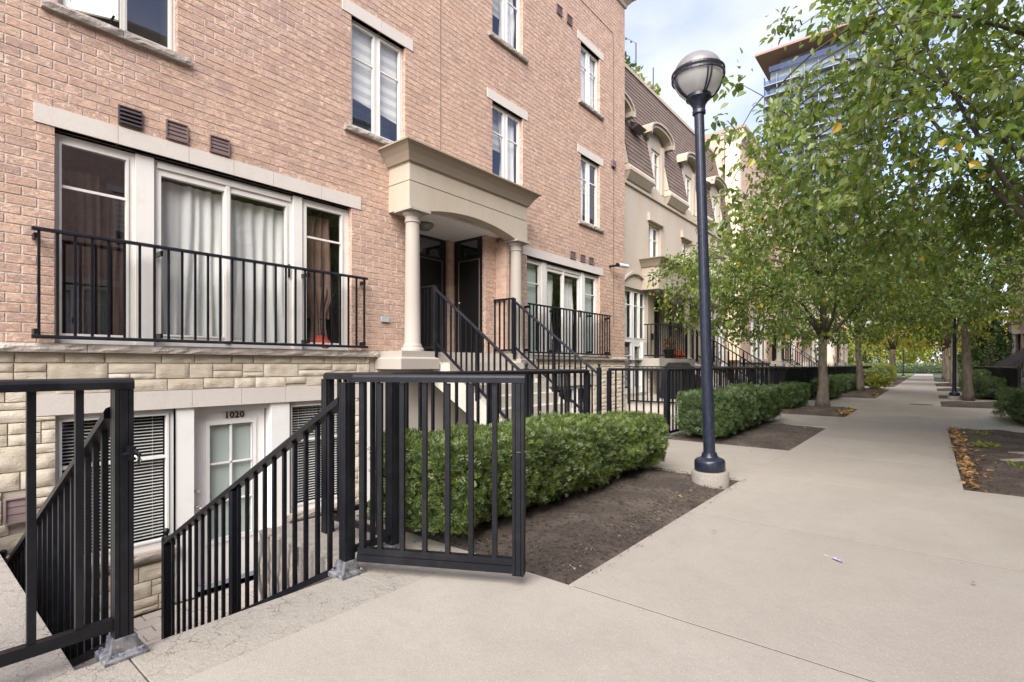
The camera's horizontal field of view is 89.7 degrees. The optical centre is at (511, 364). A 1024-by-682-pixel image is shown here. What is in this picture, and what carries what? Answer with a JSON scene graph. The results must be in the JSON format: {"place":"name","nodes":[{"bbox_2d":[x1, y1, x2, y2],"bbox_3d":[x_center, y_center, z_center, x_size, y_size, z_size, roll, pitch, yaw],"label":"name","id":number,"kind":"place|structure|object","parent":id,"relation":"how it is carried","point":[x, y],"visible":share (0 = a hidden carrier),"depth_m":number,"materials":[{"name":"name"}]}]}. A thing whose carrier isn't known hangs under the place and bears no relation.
{"place":"outdoors","nodes":[
{"label":"outdoors","id":0,"kind":"place"},
{"bbox_2d":[73,579,259,669],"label":"patio floor","id":1,"kind":"structure","parent":0,"point":[147,627],"depth_m":5.39,"materials":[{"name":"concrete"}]},
{"bbox_2d":[161,382,365,639],"bbox_3d":[-1.996,1.373,3.725,2.941,2.554,0.144,0,0,39],"label":"stair railing","id":2,"kind":"object","parent":1,"relation":"on","point":[346,567],"visible":0.9,"depth_m":3.37,"materials":[{"name":"black metal"}]},
{"bbox_2d":[258,507,384,600],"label":"retaining wall","id":3,"kind":"structure","parent":1,"relation":"on","point":[323,564],"depth_m":3.38,"materials":[{"name":"concrete"}]},
{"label":"stairwell steps","id":4,"kind":"object","parent":1,"relation":"on","visible":0},
{"bbox_2d":[0,407,109,666],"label":"stair railing","id":5,"kind":"object","parent":4,"relation":"on","point":[55,562],"visible":0.69,"depth_m":2.50,"materials":[{"name":"black metal"}]},
{"bbox_2d":[0,516,474,681],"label":"landing pavement","id":6,"kind":"structure","parent":0,"point":[186,654],"depth_m":2.27,"materials":[{"name":"concrete"}]},
{"bbox_2d":[0,378,148,667],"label":"fence panel","id":7,"kind":"object","parent":6,"relation":"on","point":[124,642],"visible":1,"depth_m":1.97,"materials":[{"name":"black metal"}]},
{"bbox_2d":[321,369,590,551],"bbox_3d":[-0.315,0.605,4.844,1.021,1.109,4.056,0,0,27],"label":"guard fence","id":8,"kind":"object","parent":6,"relation":"on","point":[391,535],"visible":0.35,"depth_m":3.52,"materials":[{"name":"black metal"}]},
{"bbox_2d":[352,374,526,576],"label":"open gate","id":9,"kind":"structure","parent":8,"relation":"attached to","point":[514,564],"depth_m":2.74,"materials":[{"name":"black metal"}]},
{"bbox_2d":[179,373,1023,681],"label":"path","id":10,"kind":"structure","parent":0,"point":[749,579],"depth_m":2.52,"materials":[{"name":"grey concrete"}]},
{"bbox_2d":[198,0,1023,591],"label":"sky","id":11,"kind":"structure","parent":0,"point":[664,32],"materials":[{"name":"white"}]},
{"bbox_2d":[808,377,844,397],"bbox_3d":[10.731,0.780,17.557,0.967,0.794,2.628,0,0,39],"label":"hedge","id":12,"kind":"object","parent":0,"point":[836,387],"visible":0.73,"depth_m":16.84,"materials":[{"name":"green plant"}]},
{"bbox_2d":[643,382,1023,480],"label":"side path","id":13,"kind":"structure","parent":0,"point":[742,462],"depth_m":7.74,"materials":[{"name":"concrete"}]},
{"bbox_2d":[433,360,582,425],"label":"entrance steps","id":14,"kind":"structure","parent":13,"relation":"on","point":[447,366],"depth_m":7.99,"materials":[{"name":"concrete"}]},
{"bbox_2d":[420,285,528,419],"bbox_3d":[-0.676,-0.005,7.636,2.319,2.509,0.078,0,0,39],"label":"stair railing","id":15,"kind":"object","parent":14,"relation":"attached to","point":[435,345],"visible":0.73,"depth_m":7.76,"materials":[{"name":"black metal"}]},
{"bbox_2d":[493,297,601,414],"bbox_3d":[0.475,-0.005,9.227,2.539,2.509,0.078,0,0,39],"label":"stair railing","id":16,"kind":"object","parent":14,"relation":"attached to","point":[597,371],"visible":0.85,"depth_m":9.21,"materials":[{"name":"black metal"}]},
{"bbox_2d":[864,373,892,387],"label":"shrub","id":17,"kind":"object","parent":13,"relation":"on","point":[872,379],"visible":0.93,"depth_m":25.11,"materials":[{"name":"yellow plant"}]},
{"bbox_2d":[839,152,1023,400],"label":"pear tree","id":18,"kind":"object","parent":13,"relation":"on","point":[967,388],"visible":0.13,"depth_m":15.98,"materials":[{"name":"green plant"}]},
{"bbox_2d":[947,278,960,399],"bbox_3d":[14.671,-0.895,17.070,0.496,4.250,0.496,0,0,16],"label":"street lamp","id":19,"kind":"object","parent":13,"relation":"on","point":[954,394],"visible":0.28,"depth_m":17.03,"materials":[{"name":"metal"}]},
{"bbox_2d":[974,366,1000,376],"bbox_3d":[22.223,0.600,24.206,0.068,1.099,14.462,0,0,39],"label":"garden fence","id":20,"kind":"object","parent":13,"relation":"on","point":[994,370],"visible":0.36,"depth_m":20.73,"materials":[{"name":"black metal"}]},
{"bbox_2d":[975,418,1022,428],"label":"utility cover","id":21,"kind":"object","parent":13,"relation":"on","point":[1001,423],"visible":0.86,"depth_m":10.06,"materials":[{"name":"grey concrete"}]},
{"bbox_2d":[989,385,1023,421],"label":"hedge","id":22,"kind":"object","parent":13,"relation":"on","point":[1011,400],"visible":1,"depth_m":9.85,"materials":[{"name":"green plant"}]},
{"bbox_2d":[1000,366,1020,387],"bbox_3d":[16.042,0.600,16.600,0.068,1.099,4.862,0,0,39],"label":"garden fence","id":23,"kind":"object","parent":13,"relation":"on","point":[1012,375],"visible":0.5,"depth_m":15.88,"materials":[{"name":"black metal"}]},
{"bbox_2d":[827,366,855,374],"bbox_3d":[16.421,0.600,25.312,0.068,1.099,12.062,0,0,39],"label":"garden fence","id":24,"kind":"object","parent":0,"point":[835,370],"visible":0.33,"depth_m":23.73,"materials":[{"name":"black metal"}]},
{"bbox_2d":[897,373,916,377],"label":"lawn","id":25,"kind":"structure","parent":0,"point":[909,375],"depth_m":62.95,"materials":[{"name":"green plant"}]},
{"bbox_2d":[852,307,921,356],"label":"street tree","id":26,"kind":"object","parent":25,"relation":"on","point":[882,348],"visible":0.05,"depth_m":52.68,"materials":[{"name":"green plant"}]},
{"bbox_2d":[932,373,1023,387],"bbox_3d":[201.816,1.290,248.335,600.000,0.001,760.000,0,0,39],"label":"ground","id":27,"kind":"structure","parent":0,"point":[937,377],"depth_m":49.18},
{"bbox_2d":[0,0,635,619],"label":"brick townhouse","id":28,"kind":"structure","parent":27,"relation":"on","point":[466,158],"depth_m":6.67,"materials":[{"name":"brick"}]},
{"bbox_2d":[54,133,133,344],"bbox_3d":[-4.339,-1.230,5.317,0.296,2.040,0.660,0,0,39],"label":"window","id":29,"kind":"structure","parent":28,"relation":"in","point":[77,194],"depth_m":5.33,"materials":[{"name":"clear glass"}]},
{"bbox_2d":[56,408,173,560],"bbox_3d":[-4.134,1.240,5.389,0.097,1.520,1.010,0,0,39],"label":"window","id":30,"kind":"structure","parent":28,"relation":"in","point":[169,413],"depth_m":5.64,"materials":[{"name":"white paint"}]},
{"bbox_2d":[119,0,174,50],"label":"window","id":31,"kind":"structure","parent":28,"relation":"in","point":[122,3],"depth_m":5.73,"materials":[{"name":"white glass"}]},
{"bbox_2d":[31,225,367,347],"bbox_3d":[-3.314,-0.760,6.153,0.216,1.029,3.610,0,0,39],"label":"balcony railing","id":32,"kind":"object","parent":28,"relation":"attached to","point":[156,337],"visible":1,"depth_m":5.74,"materials":[{"name":"black metal"}]},
{"bbox_2d":[154,160,291,348],"bbox_3d":[-3.487,-1.230,6.287,0.212,2.040,1.576,0,0,39],"label":"sliding door","id":33,"kind":"structure","parent":28,"relation":"in","point":[185,217],"depth_m":6.21,"materials":[{"name":"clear glass"}]},
{"bbox_2d":[194,408,263,586],"bbox_3d":[-3.456,1.580,6.307,0.141,2.060,0.850,0,0,39],"label":"front door","id":34,"kind":"structure","parent":28,"relation":"in","point":[227,444],"depth_m":6.31,"materials":[{"name":"white paint"}]},
{"bbox_2d":[290,399,336,511],"bbox_3d":[-2.689,1.215,7.166,0.097,1.470,0.930,0,0,39],"label":"window","id":35,"kind":"structure","parent":28,"relation":"in","point":[295,404],"depth_m":7.01,"materials":[{"name":"white paint"}]},
{"bbox_2d":[302,199,347,349],"bbox_3d":[-2.746,-1.205,7.331,0.370,2.090,0.725,0,0,39],"label":"window","id":36,"kind":"structure","parent":28,"relation":"in","point":[316,241],"depth_m":7.32,"materials":[{"name":"clear glass"}]},
{"bbox_2d":[351,19,401,141],"bbox_3d":[-2.195,-4.235,7.976,0.332,1.670,0.990,0,0,39],"label":"window","id":37,"kind":"structure","parent":28,"relation":"in","point":[373,58],"depth_m":7.91,"materials":[{"name":"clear glass"}]},
{"bbox_2d":[420,234,445,351],"bbox_3d":[-1.787,-1.330,9.564,0.062,2.240,1.490,0,0,39],"label":"door","id":38,"kind":"structure","parent":28,"relation":"in","point":[432,250],"depth_m":9.86,"materials":[{"name":"black wood"}]},
{"bbox_2d":[455,236,483,352],"bbox_3d":[-0.844,-1.330,9.970,0.765,2.240,0.130,0,0,39],"label":"door","id":39,"kind":"structure","parent":28,"relation":"in","point":[468,252],"depth_m":9.97,"materials":[{"name":"black wood"}]},
{"bbox_2d":[492,103,519,184],"bbox_3d":[-0.217,-4.260,10.331,0.232,1.620,0.960,0,0,39],"label":"window","id":40,"kind":"structure","parent":28,"relation":"in","point":[503,142],"depth_m":10.39,"materials":[{"name":"white glass"}]},
{"bbox_2d":[492,0,519,51],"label":"window","id":41,"kind":"structure","parent":28,"relation":"in","point":[503,10],"depth_m":10.45,"materials":[{"name":"white glass"}]},
{"bbox_2d":[527,258,540,354],"bbox_3d":[0.397,-1.245,11.015,0.132,2.070,0.617,0,0,39],"label":"window","id":42,"kind":"structure","parent":28,"relation":"in","point":[531,264],"depth_m":11.16,"materials":[{"name":"white glass"}]},
{"bbox_2d":[546,263,580,355],"bbox_3d":[1.115,-1.230,11.987,0.258,2.040,1.474,0,0,39],"label":"sliding door","id":43,"kind":"structure","parent":28,"relation":"in","point":[566,299],"depth_m":12.16,"materials":[{"name":"clear glass"}]},
{"bbox_2d":[524,303,610,354],"bbox_3d":[1.369,-0.760,11.915,0.216,1.029,3.480,0,0,39],"label":"balcony railing","id":44,"kind":"object","parent":28,"relation":"attached to","point":[589,352],"visible":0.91,"depth_m":11.75,"materials":[{"name":"black metal"}]},
{"bbox_2d":[581,156,596,225],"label":"window","id":45,"kind":"structure","parent":28,"relation":"in","point":[585,169],"depth_m":12.78,"materials":[{"name":"white glass"}]},
{"bbox_2d":[581,45,596,110],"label":"window","id":46,"kind":"structure","parent":28,"relation":"in","point":[588,61],"depth_m":12.77,"materials":[{"name":"white glass"}]},
{"bbox_2d":[584,273,596,356],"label":"window","id":47,"kind":"structure","parent":28,"relation":"in","point":[587,278],"depth_m":13.02,"materials":[{"name":"white glass"}]},
{"bbox_2d":[367,467,738,584],"bbox_3d":[0.589,1.136,4.546,1.880,0.085,3.200,0,0,39],"label":"planting bed","id":48,"kind":"object","parent":27,"relation":"on","point":[556,524],"visible":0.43,"depth_m":3.69,"materials":[{"name":"soil"}]},
{"bbox_2d":[367,409,673,536],"bbox_3d":[0.374,0.789,4.599,1.128,0.777,3.638,0,0,39],"label":"hedge","id":49,"kind":"object","parent":48,"relation":"on","point":[567,452],"visible":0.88,"depth_m":3.76,"materials":[{"name":"green plant"}]},
{"bbox_2d":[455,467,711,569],"bbox_3d":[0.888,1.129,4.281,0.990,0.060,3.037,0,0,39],"label":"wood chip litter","id":50,"kind":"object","parent":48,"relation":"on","point":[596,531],"visible":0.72,"depth_m":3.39,"materials":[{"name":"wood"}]},
{"bbox_2d":[671,50,729,488],"bbox_3d":[1.866,-0.894,5.005,0.496,4.250,0.496,-2,0,39],"label":"street lamp","id":51,"kind":"object","parent":48,"relation":"on","point":[698,76],"visible":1,"depth_m":4.96,"materials":[{"name":"metal"}]},
{"bbox_2d":[624,63,730,396],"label":"beige townhouse","id":52,"kind":"structure","parent":27,"relation":"on","point":[660,196],"depth_m":16.84,"materials":[{"name":"paint"}]},
{"bbox_2d":[625,287,644,393],"bbox_3d":[3.603,-0.725,15.563,0.062,3.150,1.860,0,0,39],"label":"arched window","id":53,"kind":"structure","parent":52,"relation":"in","point":[636,342],"depth_m":15.70,"materials":[{"name":"white paint"}]},
{"bbox_2d":[641,342,646,391],"bbox_3d":[4.125,0.065,16.111,0.079,1.550,0.270,0,0,39],"label":"garden door","id":54,"kind":"structure","parent":52,"relation":"in","point":[643,344],"depth_m":16.06,"materials":[{"name":"white paint"}]},
{"bbox_2d":[649,225,657,256],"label":"window","id":55,"kind":"structure","parent":52,"relation":"in","point":[652,228],"depth_m":16.70,"materials":[{"name":"white glass"}]},
{"bbox_2d":[651,149,657,190],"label":"window","id":56,"kind":"structure","parent":52,"relation":"in","point":[653,153],"depth_m":16.98,"materials":[{"name":"white glass"}]},
{"bbox_2d":[654,296,658,357],"bbox_3d":[4.973,-1.330,17.962,0.062,2.240,0.630,0,0,39],"label":"door","id":57,"kind":"structure","parent":52,"relation":"in","point":[656,314],"depth_m":18.05,"materials":[{"name":"black"}]},
{"bbox_2d":[644,323,693,358],"bbox_3d":[5.207,-0.740,16.933,0.484,1.059,2.998,0,0,39],"label":"landing railing","id":58,"kind":"object","parent":52,"relation":"on","point":[686,344],"visible":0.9,"depth_m":16.45,"materials":[{"name":"black metal"}]},
{"bbox_2d":[625,387,814,414],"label":"terrace","id":59,"kind":"structure","parent":27,"relation":"on","point":[647,406],"depth_m":13.91,"materials":[{"name":"concrete"}]},
{"bbox_2d":[659,362,695,398],"bbox_3d":[4.687,0.429,14.489,0.700,0.999,1.100,0,0,39],"label":"covered barbecue","id":60,"kind":"object","parent":59,"relation":"on","point":[678,364],"visible":0.36,"depth_m":14.16,"materials":[{"name":"black"}]},
{"bbox_2d":[627,366,750,402],"bbox_3d":[4.403,0.540,13.109,3.162,1.019,0.062,0,0,39],"label":"patio fence","id":61,"kind":"object","parent":59,"relation":"on","point":[638,400],"visible":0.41,"depth_m":13.49,"materials":[{"name":"black metal"}]},
{"bbox_2d":[695,363,745,386],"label":"entrance steps","id":62,"kind":"structure","parent":59,"relation":"on","point":[696,364],"depth_m":17.60,"materials":[{"name":"concrete"}]},
{"bbox_2d":[696,330,763,384],"bbox_3d":[7.262,0.005,17.254,2.170,2.490,0.078,0,0,39],"label":"stair railing","id":63,"kind":"object","parent":62,"relation":"attached to","point":[697,355],"visible":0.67,"depth_m":17.33,"materials":[{"name":"black metal"}]},
{"bbox_2d":[699,335,776,383],"bbox_3d":[8.183,-0.005,18.799,2.689,2.509,0.078,0,0,39],"label":"stair railing","id":64,"kind":"object","parent":62,"relation":"attached to","point":[714,356],"visible":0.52,"depth_m":18.81,"materials":[{"name":"black metal"}]},
{"bbox_2d":[705,124,788,359],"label":"end block","id":65,"kind":"structure","parent":27,"relation":"on","point":[730,159],"depth_m":22.51,"materials":[{"name":"beige paint"}]},
{"bbox_2d":[671,423,825,450],"bbox_3d":[4.084,1.134,8.807,1.830,0.085,3.380,0,0,39],"label":"planting bed","id":66,"kind":"object","parent":27,"relation":"on","point":[772,436],"visible":0.61,"depth_m":8.11,"materials":[{"name":"soil"}]},
{"bbox_2d":[673,381,785,436],"bbox_3d":[4.036,0.747,9.272,1.034,0.860,4.231,0,0,39],"label":"hedge","id":67,"kind":"object","parent":66,"relation":"on","point":[739,406],"visible":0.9,"depth_m":7.99,"materials":[{"name":"green plant"}]},
{"bbox_2d":[723,134,801,384],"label":"brick townhouse","id":68,"kind":"structure","parent":27,"relation":"on","point":[765,357],"depth_m":25.23,"materials":[{"name":"brick"}]},
{"bbox_2d":[800,253,819,366],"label":"beige townhouse","id":69,"kind":"structure","parent":27,"relation":"on","point":[807,350],"depth_m":36.63,"materials":[{"name":"paint"}]},
{"bbox_2d":[780,405,856,416],"bbox_3d":[7.565,1.123,12.955,1.800,0.106,2.750,0,0,39],"label":"planting bed","id":70,"kind":"object","parent":27,"relation":"on","point":[814,410],"visible":0.64,"depth_m":12.31,"materials":[{"name":"soil"}]},
{"bbox_2d":[754,367,786,385],"bbox_3d":[6.788,0.600,13.458,0.068,1.099,3.412,0,0,39],"label":"garden fence","id":71,"kind":"object","parent":70,"relation":"on","point":[767,374],"visible":0.32,"depth_m":13.32,"materials":[{"name":"black metal"}]},
{"bbox_2d":[770,381,810,408],"bbox_3d":[7.316,0.791,13.534,0.785,0.773,2.439,0,0,39],"label":"hedge","id":72,"kind":"object","parent":70,"relation":"on","point":[796,393],"visible":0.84,"depth_m":12.93,"materials":[{"name":"green plant"}]},
{"bbox_2d":[647,166,1023,405],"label":"pear tree","id":73,"kind":"object","parent":70,"relation":"on","point":[871,290],"visible":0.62,"depth_m":13.23,"materials":[{"name":"green plant"}]},
{"bbox_2d":[755,15,883,362],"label":"condo tower","id":74,"kind":"structure","parent":27,"relation":"on","point":[773,62],"depth_m":153.12,"materials":[{"name":"grey glass"}]},
{"bbox_2d":[827,344,834,365],"bbox_3d":[20.085,-0.125,32.643,0.660,2.550,0.762,0,0,39],"label":"patio umbrella","id":75,"kind":"object","parent":27,"relation":"on","point":[830,360],"visible":0.46,"depth_m":32.44,"materials":[{"name":"beige fabric"}]},
{"bbox_2d":[816,249,848,365],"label":"brick townhouse","id":76,"kind":"structure","parent":27,"relation":"on","point":[836,351],"depth_m":46.24,"materials":[{"name":"beige brick"}]},
{"bbox_2d":[834,388,887,397],"bbox_3d":[14.266,1.111,21.201,1.800,0.134,7.700,0,0,39],"label":"planting bed","id":77,"kind":"object","parent":27,"relation":"on","point":[852,393],"visible":0.41,"depth_m":19.28,"materials":[{"name":"soil"}]},
{"bbox_2d":[787,366,817,397],"bbox_3d":[10.089,0.600,17.521,0.068,1.099,7.142,0,0,39],"label":"garden fence","id":78,"kind":"object","parent":77,"relation":"on","point":[803,374],"visible":0.3,"depth_m":16.70,"materials":[{"name":"black metal"}]},
{"bbox_2d":[828,372,855,392],"bbox_3d":[13.652,0.747,21.256,0.955,0.860,6.059,0,0,39],"label":"hedge","id":79,"kind":"object","parent":77,"relation":"on","point":[849,379],"visible":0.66,"depth_m":20.08,"materials":[{"name":"green plant"}]},
{"bbox_2d":[758,220,982,390],"bbox_3d":[14.532,-2.497,21.468,7.892,7.311,7.734,0,0,39],"label":"pear tree","id":80,"kind":"object","parent":77,"relation":"on","point":[860,385],"visible":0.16,"depth_m":20.95,"materials":[{"name":"green plant"}]},
{"bbox_2d":[848,333,908,364],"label":"background tree","id":81,"kind":"object","parent":27,"relation":"on","point":[872,357],"visible":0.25,"depth_m":79.70,"materials":[{"name":"green plant"}]},
{"bbox_2d":[864,377,908,386],"bbox_3d":[27.699,1.134,37.731,1.800,0.088,26.500,0,0,39],"label":"planting bed","id":82,"kind":"object","parent":27,"relation":"on","point":[899,380],"visible":0.38,"depth_m":34.84,"materials":[{"name":"soil"}]},
{"bbox_2d":[863,367,892,384],"bbox_3d":[21.398,0.660,30.277,1.418,1.050,6.339,0,0,39],"label":"hedge","id":83,"kind":"object","parent":82,"relation":"on","point":[866,372],"visible":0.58,"depth_m":28.27,"materials":[{"name":"green plant"}]},
{"bbox_2d":[870,364,897,380],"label":"hedge","id":84,"kind":"object","parent":82,"relation":"on","point":[893,369],"visible":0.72,"depth_m":34.15,"materials":[{"name":"green plant"}]},
{"bbox_2d":[838,291,949,376],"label":"street tree","id":85,"kind":"object","parent":82,"relation":"on","point":[892,348],"visible":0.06,"depth_m":40.97,"materials":[{"name":"green plant"}]},
{"bbox_2d":[849,362,961,373],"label":"hedge","id":86,"kind":"object","parent":27,"relation":"on","point":[921,367],"visible":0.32,"depth_m":69.29,"materials":[{"name":"green"}]},
{"bbox_2d":[887,336,960,373],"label":"background tree","id":87,"kind":"object","parent":27,"relation":"on","point":[926,357],"visible":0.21,"depth_m":78.22,"materials":[{"name":"green plant"}]},
{"bbox_2d":[904,328,972,378],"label":"street tree","id":88,"kind":"object","parent":27,"relation":"on","point":[943,365],"visible":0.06,"depth_m":46.07,"materials":[{"name":"green plant"}]},
{"bbox_2d":[935,383,948,386],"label":"planting bed","id":89,"kind":"object","parent":27,"relation":"on","point":[943,384],"visible":0.25,"depth_m":29.57,"materials":[{"name":"soil"}]},
{"bbox_2d":[886,245,1023,386],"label":"street tree","id":90,"kind":"object","parent":89,"relation":"on","point":[1020,317],"visible":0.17,"depth_m":26.91,"materials":[{"name":"green plant"}]},
{"bbox_2d":[937,388,961,391],"bbox_3d":[20.655,1.133,23.482,1.960,0.087,3.500,0,0,39],"label":"planting bed","id":91,"kind":"object","parent":27,"relation":"on","point":[949,389],"visible":0.24,"depth_m":23.45,"materials":[{"name":"soil"}]},
{"bbox_2d":[957,368,991,388],"bbox_3d":[20.410,0.653,22.755,1.184,1.049,5.285,0,0,39],"label":"hedge","id":92,"kind":"object","parent":91,"relation":"on","point":[978,372],"visible":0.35,"depth_m":21.31,"materials":[{"name":"green plant"}]},
{"bbox_2d":[891,275,1022,381],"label":"street tree","id":93,"kind":"object","parent":27,"relation":"on","point":[946,345],"visible":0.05,"depth_m":35.84,"materials":[{"name":"green plant"}]},
{"bbox_2d":[939,395,997,399],"bbox_3d":[16.241,1.131,18.050,1.960,0.092,2.500,0,0,39],"label":"planting bed","id":94,"kind":"object","parent":27,"relation":"on","point":[976,397],"visible":0.21,"depth_m":17.59,"materials":[{"name":"soil"}]},
{"bbox_2d":[972,375,1007,399],"bbox_3d":[16.725,0.757,18.153,1.051,0.842,3.932,0,0,39],"label":"hedge","id":95,"kind":"object","parent":94,"relation":"on","point":[983,385],"visible":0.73,"depth_m":16.88,"materials":[{"name":"green plant"}]},
{"bbox_2d":[940,401,1001,408],"bbox_3d":[13.497,1.133,14.674,1.960,0.090,2.800,0,0,39],"label":"planting bed","id":96,"kind":"object","parent":27,"relation":"on","point":[963,404],"visible":0.68,"depth_m":14.52,"materials":[{"name":"soil"}]},
{"bbox_2d":[960,310,1011,370],"bbox_3d":[31.661,-1.225,34.255,2.678,4.950,2.703,0,0,-3],"label":"cedar tree","id":97,"kind":"object","parent":27,"relation":"on","point":[1005,349],"visible":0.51,"depth_m":33.73,"materials":[{"name":"green plant"}]},
{"bbox_2d":[948,429,1023,496],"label":"planting bed","id":98,"kind":"object","parent":27,"relation":"on","point":[1007,479],"visible":0.69,"depth_m":6.07,"materials":[{"name":"soil"}]},
{"bbox_2d":[694,0,1023,461],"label":"pear tree","id":99,"kind":"object","parent":98,"relation":"on","point":[976,78],"visible":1,"depth_m":6.18,"materials":[{"name":"green plant"}]},
{"bbox_2d":[947,426,993,491],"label":"fallen leaves","id":100,"kind":"object","parent":98,"relation":"on","point":[955,436],"visible":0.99,"depth_m":6.02,"materials":[{"name":"brown plant"}]},
{"bbox_2d":[971,440,1004,448],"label":"weed","id":101,"kind":"object","parent":98,"relation":"on","point":[987,444],"visible":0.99,"depth_m":7.02,"materials":[{"name":"green plant"}]},
{"bbox_2d":[971,307,1014,365],"bbox_3d":[33.786,-1.610,36.420,2.843,5.721,2.880,0,0,39],"label":"cedar tree","id":102,"kind":"object","parent":27,"relation":"on","point":[977,356],"visible":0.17,"depth_m":35.82,"materials":[{"name":"green plant"}]},
{"bbox_2d":[991,348,1023,377],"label":"patio umbrella","id":103,"kind":"object","parent":27,"relation":"on","point":[1015,359],"visible":0.55,"depth_m":30.47,"materials":[{"name":"black fabric"}]},
{"bbox_2d":[1005,234,1023,381],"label":"brick townhouse","id":104,"kind":"structure","parent":27,"relation":"on","point":[1017,335],"depth_m":38.80,"materials":[{"name":"black"}]},
{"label":"entrance steps","id":105,"kind":"object","parent":27,"relation":"on","visible":0},
{"bbox_2d":[773,341,817,366],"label":"stair railing","id":106,"kind":"object","parent":105,"relation":"attached to","point":[783,359],"visible":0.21,"depth_m":26.78,"materials":[{"name":"black metal"}]},
{"bbox_2d":[781,342,828,365],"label":"stair railing","id":107,"kind":"object","parent":105,"relation":"attached to","point":[795,354],"visible":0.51,"depth_m":28.44,"materials":[{"name":"black metal"}]},
{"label":"patio floor","id":108,"kind":"structure","parent":0,"visible":0},
{"bbox_2d":[631,412,685,435],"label":"retaining wall","id":109,"kind":"structure","parent":108,"relation":"on","point":[675,433],"depth_m":13.30,"materials":[{"name":"stone"}]},
{"bbox_2d":[607,367,754,438],"bbox_3d":[3.644,0.605,10.349,1.103,1.109,5.203,0,0,39],"label":"garden fence","id":110,"kind":"object","parent":109,"relation":"on","point":[666,392],"visible":0.43,"depth_m":8.55,"materials":[{"name":"black metal"}]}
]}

